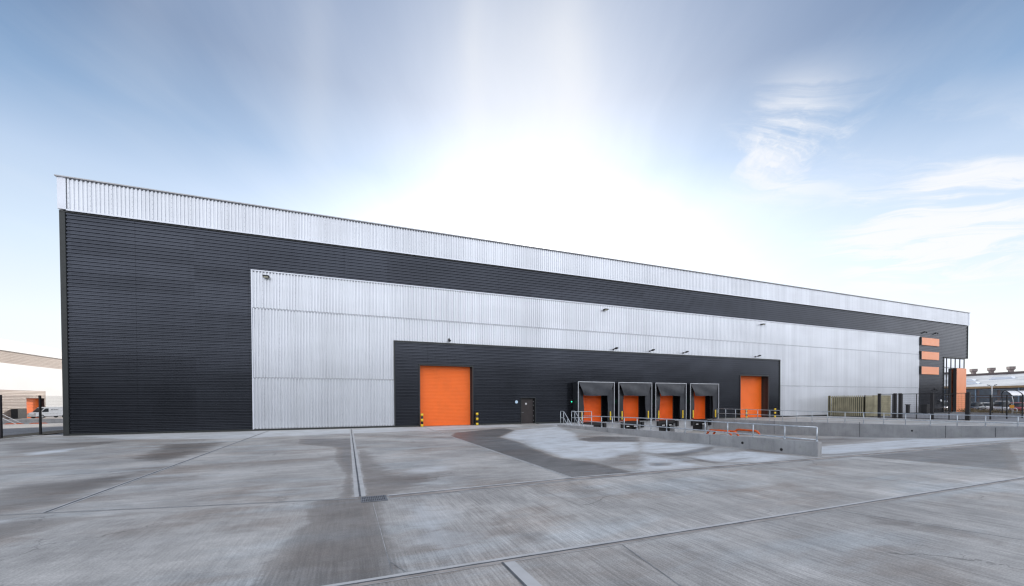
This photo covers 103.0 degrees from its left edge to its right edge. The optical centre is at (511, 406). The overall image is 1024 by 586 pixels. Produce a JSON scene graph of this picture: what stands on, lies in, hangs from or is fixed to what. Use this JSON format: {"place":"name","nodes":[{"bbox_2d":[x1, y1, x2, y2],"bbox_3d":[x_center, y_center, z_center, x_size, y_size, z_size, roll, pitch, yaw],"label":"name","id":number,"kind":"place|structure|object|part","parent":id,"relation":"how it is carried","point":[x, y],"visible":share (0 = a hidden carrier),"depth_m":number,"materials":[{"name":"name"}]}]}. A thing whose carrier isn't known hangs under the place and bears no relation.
{"place":"outdoors","nodes":[
{"label":"outdoors","id":0,"kind":"place"},
{"bbox_2d":[3,417,62,428],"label":"road","id":1,"kind":"structure","parent":0,"point":[27,425],"depth_m":42.23,"materials":[{"name":"grey asphalt"}]},
{"bbox_2d":[28,407,62,417],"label":"delivery van","id":2,"kind":"object","parent":1,"relation":"on","point":[46,412],"visible":0.52,"depth_m":81.17,"materials":[{"name":"white paint"}]},
{"bbox_2d":[0,416,1023,585],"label":"yard","id":3,"kind":"structure","parent":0,"point":[319,542],"depth_m":7.48,"materials":[{"name":"concrete"}]},
{"bbox_2d":[41,431,267,512],"bbox_3d":[-12.638,1.790,17.748,0.156,0.001,22.300,-1,1,-22],"label":"joint margin","id":4,"kind":"object","parent":3,"relation":"on","point":[134,480],"visible":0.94,"depth_m":10.03,"materials":[{"name":"grey concrete"}]},
{"bbox_2d":[46,431,266,511],"bbox_3d":[-12.638,1.787,17.748,0.073,0.001,22.300,-1,1,-22],"label":"expansion joint","id":5,"kind":"object","parent":4,"relation":"on","point":[134,479],"visible":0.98,"depth_m":10.13,"materials":[{"name":"grey concrete"}]},
{"bbox_2d":[0,498,357,515],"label":"joint margin","id":6,"kind":"object","parent":3,"relation":"on","point":[183,506],"visible":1,"depth_m":7.79,"materials":[{"name":"grey concrete"}]},
{"bbox_2d":[4,498,347,514],"bbox_3d":[-11.935,1.941,6.665,17.843,0.001,0.049,0,1,-11],"label":"expansion joint","id":7,"kind":"object","parent":6,"relation":"on","point":[178,506],"visible":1,"depth_m":7.71,"materials":[{"name":"grey concrete"}]},
{"bbox_2d":[350,429,365,496],"bbox_3d":[-7.559,1.749,19.375,0.220,0.001,23.350,-1,1,-22],"label":"joint margin","id":8,"kind":"object","parent":3,"relation":"on","point":[356,492],"visible":0.96,"depth_m":11.55,"materials":[{"name":"grey concrete"}]},
{"bbox_2d":[351,429,360,495],"bbox_3d":[-7.559,1.744,19.375,0.048,0.001,23.350,-1,1,-22],"label":"expansion joint","id":9,"kind":"object","parent":8,"relation":"on","point":[359,491],"visible":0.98,"depth_m":11.77,"materials":[{"name":"grey concrete"}]},
{"bbox_2d":[361,495,387,502],"bbox_3d":[-2.826,1.883,8.351,0.500,0.015,0.470,-1,1,-22],"label":"drain grate","id":10,"kind":"object","parent":3,"relation":"on","point":[373,498],"visible":1,"depth_m":8.34,"materials":[{"name":"metal"}]},
{"bbox_2d":[373,504,386,551],"bbox_3d":[-2.202,1.908,6.710,0.012,0.001,2.850,-1,1,-22],"label":"expansion joint","id":11,"kind":"object","parent":3,"relation":"on","point":[380,530],"visible":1,"depth_m":6.28,"materials":[{"name":"grey concrete"}]},
{"bbox_2d":[427,428,569,476],"bbox_3d":[-2.555,1.709,20.865,0.118,0.001,22.000,-1,1,-22],"label":"joint margin","id":12,"kind":"object","parent":3,"relation":"on","point":[506,455],"visible":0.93,"depth_m":14.66,"materials":[{"name":"grey concrete"}]},
{"bbox_2d":[501,562,526,585],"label":"expansion joint","id":13,"kind":"object","parent":3,"relation":"on","point":[513,573],"visible":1,"depth_m":4.69,"materials":[{"name":"grey concrete"}]},
{"bbox_2d":[505,561,541,585],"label":"joint margin","id":14,"kind":"object","parent":3,"relation":"on","point":[523,575],"visible":1,"depth_m":4.68,"materials":[{"name":"grey concrete"}]},
{"bbox_2d":[543,423,592,426],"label":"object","id":15,"kind":"structure","parent":3,"relation":"on","point":[553,424],"depth_m":34.53,"materials":[{"name":"grey concrete"}]},
{"bbox_2d":[560,411,571,424],"bbox_3d":[4.223,1.485,31.544,0.048,2.304,1.948,-1,1,-22],"label":"stair handrail","id":16,"kind":"object","parent":15,"relation":"on","point":[563,418],"visible":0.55,"depth_m":31.94,"materials":[{"name":"metal"}]},
{"bbox_2d":[571,411,583,425],"bbox_3d":[5.151,1.476,31.915,0.048,2.304,1.948,-1,1,-22],"label":"stair handrail","id":17,"kind":"object","parent":15,"relation":"on","point":[574,418],"visible":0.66,"depth_m":32.32,"materials":[{"name":"metal"}]},
{"bbox_2d":[572,411,591,417],"bbox_3d":[5.693,0.938,33.095,1.852,1.142,0.044,-1,1,-22],"label":"guard rail","id":18,"kind":"object","parent":15,"relation":"on","point":[583,411],"visible":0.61,"depth_m":33.15,"materials":[{"name":"metal"}]},
{"bbox_2d":[623,545,680,585],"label":"expansion joint","id":19,"kind":"object","parent":3,"relation":"on","point":[652,565],"visible":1,"depth_m":4.92,"materials":[{"name":"grey concrete"}]},
{"bbox_2d":[323,477,1023,585],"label":"joint margin","id":20,"kind":"object","parent":3,"relation":"on","point":[622,540],"visible":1,"depth_m":5.77,"materials":[{"name":"grey concrete"}]},
{"bbox_2d":[338,477,1023,585],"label":"expansion joint","id":21,"kind":"object","parent":20,"relation":"on","point":[636,538],"visible":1,"depth_m":5.70,"materials":[{"name":"grey concrete"}]},
{"bbox_2d":[557,424,821,456],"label":"concrete wall","id":22,"kind":"structure","parent":3,"relation":"on","point":[805,448],"depth_m":17.36,"materials":[{"name":"grey concrete"}]},
{"bbox_2d":[582,415,817,441],"bbox_3d":[7.889,1.034,21.625,0.082,0.847,15.652,-1,1,-22],"label":"handrail","id":23,"kind":"object","parent":22,"relation":"on","point":[705,430],"visible":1,"depth_m":18.51,"materials":[{"name":"metal"}]},
{"bbox_2d":[388,440,1023,498],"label":"joint margin","id":24,"kind":"object","parent":3,"relation":"on","point":[447,491],"visible":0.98,"depth_m":11.13,"materials":[{"name":"grey concrete"}]},
{"bbox_2d":[389,441,1015,497],"bbox_3d":[22.074,1.644,18.567,53.251,0.001,0.310,-1,1,-22],"label":"expansion joint","id":25,"kind":"object","parent":24,"relation":"on","point":[651,471],"visible":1,"depth_m":11.26,"materials":[{"name":"grey concrete"}]},
{"bbox_2d":[706,429,731,434],"bbox_3d":[18.636,2.384,36.675,0.200,0.637,2.799,-1,1,-22],"label":"wheel guide","id":26,"kind":"object","parent":3,"relation":"on","point":[718,430],"visible":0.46,"depth_m":36.81,"materials":[{"name":"orange paint"}]},
{"bbox_2d":[734,429,760,434],"bbox_3d":[21.468,2.365,37.269,0.200,0.637,2.799,-1,1,-22],"label":"wheel guide","id":27,"kind":"object","parent":3,"relation":"on","point":[750,430],"visible":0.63,"depth_m":37.06,"materials":[{"name":"orange paint"}]},
{"bbox_2d":[713,419,1023,437],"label":"retaining wall","id":28,"kind":"structure","parent":3,"relation":"on","point":[879,430],"depth_m":30.13,"materials":[{"name":"concrete"}]},
{"bbox_2d":[717,408,1023,425],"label":"handrail","id":29,"kind":"object","parent":28,"relation":"on","point":[863,418],"visible":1,"depth_m":29.41,"materials":[{"name":"metal"}]},
{"bbox_2d":[877,392,970,420],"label":"gate","id":30,"kind":"structure","parent":3,"relation":"on","point":[897,407],"depth_m":41.43,"materials":[{"name":"black metal"}]},
{"bbox_2d":[840,510,1023,539],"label":"expansion joint","id":31,"kind":"object","parent":3,"relation":"on","point":[935,525],"visible":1,"depth_m":6.42,"materials":[{"name":"grey concrete"}]},
{"bbox_2d":[0,0,1023,373],"label":"sky","id":32,"kind":"structure","parent":0,"point":[866,148],"materials":[{"name":"blue"}]},
{"bbox_2d":[3,411,1023,435],"bbox_3d":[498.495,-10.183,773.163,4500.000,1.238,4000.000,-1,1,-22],"label":"ground","id":33,"kind":"structure","parent":0,"point":[908,416],"depth_m":42.45,"materials":[{"name":"concrete"}]},
{"bbox_2d":[0,430,62,438],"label":"verge","id":34,"kind":"structure","parent":33,"relation":"on","point":[45,433],"depth_m":25.34,"materials":[{"name":"grey concrete"}]},
{"bbox_2d":[0,395,62,437],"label":"fence","id":35,"kind":"object","parent":34,"relation":"on","point":[40,403],"visible":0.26,"depth_m":24.74,"materials":[{"name":"black metal"}]},
{"bbox_2d":[0,339,62,418],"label":"neighbour warehouse","id":36,"kind":"structure","parent":33,"relation":"on","point":[27,369],"depth_m":84.88,"materials":[{"name":"beige metal"}]},
{"bbox_2d":[26,398,38,417],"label":"roller door","id":37,"kind":"structure","parent":36,"relation":"in","point":[35,400],"depth_m":86.93,"materials":[{"name":"orange metal"}]},
{"bbox_2d":[0,435,62,439],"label":"kerb","id":38,"kind":"structure","parent":33,"relation":"on","point":[30,436],"depth_m":24.05,"materials":[{"name":"grey concrete"}]},
{"bbox_2d":[3,419,62,423],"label":"concrete wall","id":39,"kind":"structure","parent":33,"relation":"on","point":[35,420],"depth_m":48.25,"materials":[{"name":"grey concrete"}]},
{"bbox_2d":[54,174,969,435],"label":"warehouse","id":40,"kind":"structure","parent":33,"relation":"on","point":[180,313],"depth_m":32.13,"materials":[{"name":"silver metal"}]},
{"bbox_2d":[420,366,470,425],"bbox_3d":[-5.459,-0.892,33.560,4.300,4.871,0.050,-1,1,-22],"label":"roller door","id":41,"kind":"structure","parent":40,"relation":"in","point":[445,391],"depth_m":33.56,"materials":[{"name":"orange metal"}]},
{"bbox_2d":[521,399,533,422],"bbox_3d":[1.342,0.378,36.069,1.230,2.170,0.132,-1,1,-22],"label":"personnel door","id":42,"kind":"structure","parent":40,"relation":"in","point":[527,405],"depth_m":36.09,"materials":[{"name":"grey metal"}]},
{"bbox_2d":[583,394,601,421],"bbox_3d":[7.356,-0.072,38.352,2.560,3.000,0.050,-1,1,-22],"label":"dock door","id":43,"kind":"structure","parent":40,"relation":"in","point":[591,403],"depth_m":38.50,"materials":[{"name":"orange metal"}]},
{"bbox_2d":[623,396,638,420],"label":"dock door","id":44,"kind":"structure","parent":40,"relation":"in","point":[630,403],"depth_m":40.13,"materials":[{"name":"orange metal"}]},
{"bbox_2d":[659,394,672,419],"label":"dock door","id":45,"kind":"structure","parent":40,"relation":"in","point":[666,402],"depth_m":41.76,"materials":[{"name":"orange metal"}]},
{"bbox_2d":[694,392,705,418],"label":"dock door","id":46,"kind":"structure","parent":40,"relation":"in","point":[699,401],"depth_m":43.44,"materials":[{"name":"orange metal"}]},
{"bbox_2d":[741,376,761,417],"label":"roller door","id":47,"kind":"structure","parent":40,"relation":"in","point":[751,386],"depth_m":47.26,"materials":[{"name":"orange metal"}]},
{"bbox_2d":[828,395,890,416],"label":"timber enclosure","id":48,"kind":"object","parent":33,"relation":"on","point":[842,405],"visible":0.89,"depth_m":48.68,"materials":[{"name":"beige wood"}]},
{"bbox_2d":[920,404,929,413],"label":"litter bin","id":49,"kind":"object","parent":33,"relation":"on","point":[926,410],"visible":0.89,"depth_m":57.78,"materials":[{"name":"black metal"}]},
{"bbox_2d":[971,402,985,410],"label":"parked car","id":50,"kind":"object","parent":33,"relation":"on","point":[973,406],"visible":0.25,"depth_m":64.16,"materials":[{"name":"paint"}]},
{"bbox_2d":[951,412,1023,414],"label":"kerb","id":51,"kind":"structure","parent":33,"relation":"on","point":[985,413],"depth_m":56.44,"materials":[{"name":"concrete"}]},
{"bbox_2d":[957,408,1023,413],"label":"hedge","id":52,"kind":"object","parent":33,"relation":"on","point":[983,411],"visible":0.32,"depth_m":56.73,"materials":[{"name":"green plant"}]},
{"bbox_2d":[988,384,996,412],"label":"street lamp","id":53,"kind":"object","parent":33,"relation":"on","point":[992,398],"visible":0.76,"depth_m":56.89,"materials":[{"name":"grey metal"}]},
{"bbox_2d":[966,366,1023,402],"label":"factory","id":54,"kind":"structure","parent":33,"relation":"on","point":[977,387],"depth_m":105.16,"materials":[{"name":"metal"}]},
{"bbox_2d":[970,395,1022,419],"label":"fence","id":55,"kind":"object","parent":33,"relation":"on","point":[978,412],"visible":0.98,"depth_m":41.11,"materials":[{"name":"black metal"}]},
{"bbox_2d":[993,401,1010,412],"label":"parked car","id":56,"kind":"object","parent":33,"relation":"on","point":[997,405],"visible":0.19,"depth_m":61.42,"materials":[{"name":"silver metal"}]},
{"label":"window","id":57,"kind":"part","parent":56,"relation":"part of","materials":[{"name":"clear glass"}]},
{"bbox_2d":[1001,390,1023,413],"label":"cycle shelter","id":58,"kind":"object","parent":33,"relation":"on","point":[1016,393],"visible":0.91,"depth_m":53.80,"materials":[{"name":"black metal"}]},
{"bbox_2d":[1010,402,1023,409],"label":"parked car","id":59,"kind":"object","parent":33,"relation":"on","point":[1020,403],"visible":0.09,"depth_m":61.70,"materials":[{"name":"red paint"}]},
{"bbox_2d":[905,404,910,412],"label":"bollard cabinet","id":60,"kind":"object","parent":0,"point":[907,408],"visible":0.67,"depth_m":56.09,"materials":[{"name":"black metal"}]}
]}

